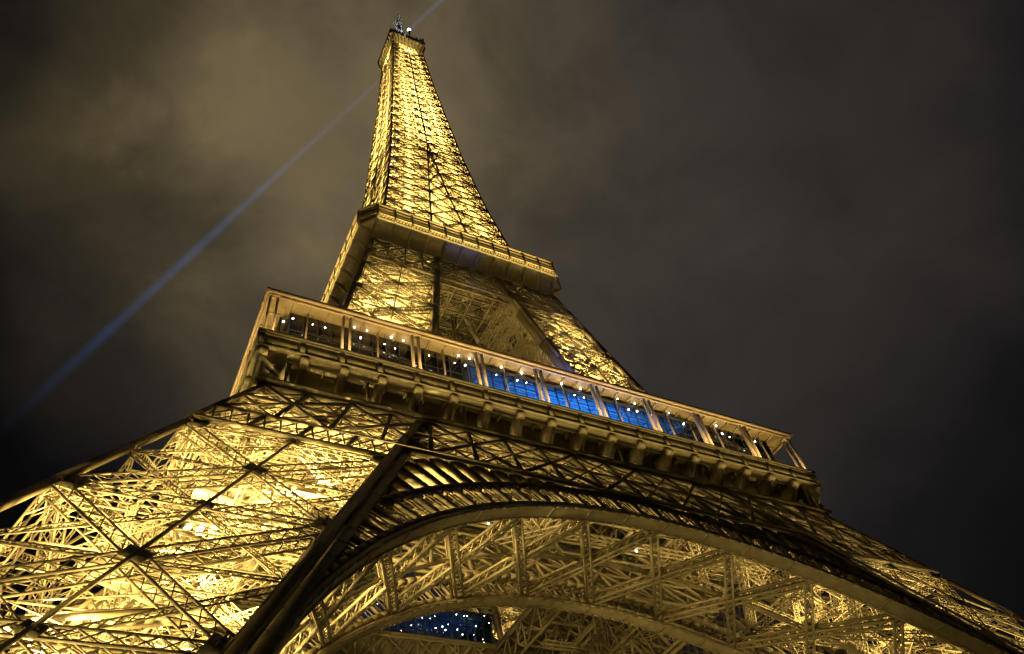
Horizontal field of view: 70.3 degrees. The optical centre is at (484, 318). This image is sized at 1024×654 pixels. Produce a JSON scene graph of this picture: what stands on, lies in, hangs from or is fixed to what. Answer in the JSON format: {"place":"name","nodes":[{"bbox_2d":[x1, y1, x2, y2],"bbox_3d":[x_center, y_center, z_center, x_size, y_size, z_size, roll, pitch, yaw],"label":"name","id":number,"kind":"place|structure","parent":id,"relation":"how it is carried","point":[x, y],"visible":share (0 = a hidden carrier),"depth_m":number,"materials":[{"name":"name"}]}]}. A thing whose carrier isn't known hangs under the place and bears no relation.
{"place":"outdoors","nodes":[
{"label":"outdoors","id":0,"kind":"place"},
{"bbox_2d":[0,0,1023,653],"label":"sky","id":1,"kind":"structure","parent":0,"point":[804,219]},
{"label":"ground","id":2,"kind":"structure","parent":0,"visible":0},
{"bbox_2d":[0,14,1023,653],"bbox_3d":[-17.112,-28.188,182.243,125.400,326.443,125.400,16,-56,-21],"label":"lattice tower","id":3,"kind":"structure","parent":2,"relation":"on","point":[336,452],"depth_m":71.79,"materials":[{"name":"metal"}]},
{"bbox_2d":[339,600,493,643],"bbox_3d":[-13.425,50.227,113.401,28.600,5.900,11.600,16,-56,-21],"label":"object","id":4,"kind":"structure","parent":3,"relation":"on","point":[473,626],"depth_m":115.96,"materials":[{"name":"glass"}]},
{"bbox_2d":[352,604,493,643],"bbox_3d":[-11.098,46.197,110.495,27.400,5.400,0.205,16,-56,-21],"label":"window","id":5,"kind":"structure","parent":4,"relation":"in","point":[432,615],"depth_m":112.93,"materials":[{"name":"blue glass"}]},
{"bbox_2d":[462,360,695,439],"bbox_3d":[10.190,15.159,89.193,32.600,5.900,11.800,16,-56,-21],"label":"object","id":6,"kind":"structure","parent":3,"relation":"on","point":[577,401],"depth_m":87.80,"materials":[{"name":"glass"}]},
{"bbox_2d":[468,364,695,439],"bbox_3d":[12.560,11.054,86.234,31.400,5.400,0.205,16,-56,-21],"label":"window","id":7,"kind":"structure","parent":6,"relation":"in","point":[491,376],"depth_m":86.76,"materials":[{"name":"blue glass"}]}
]}

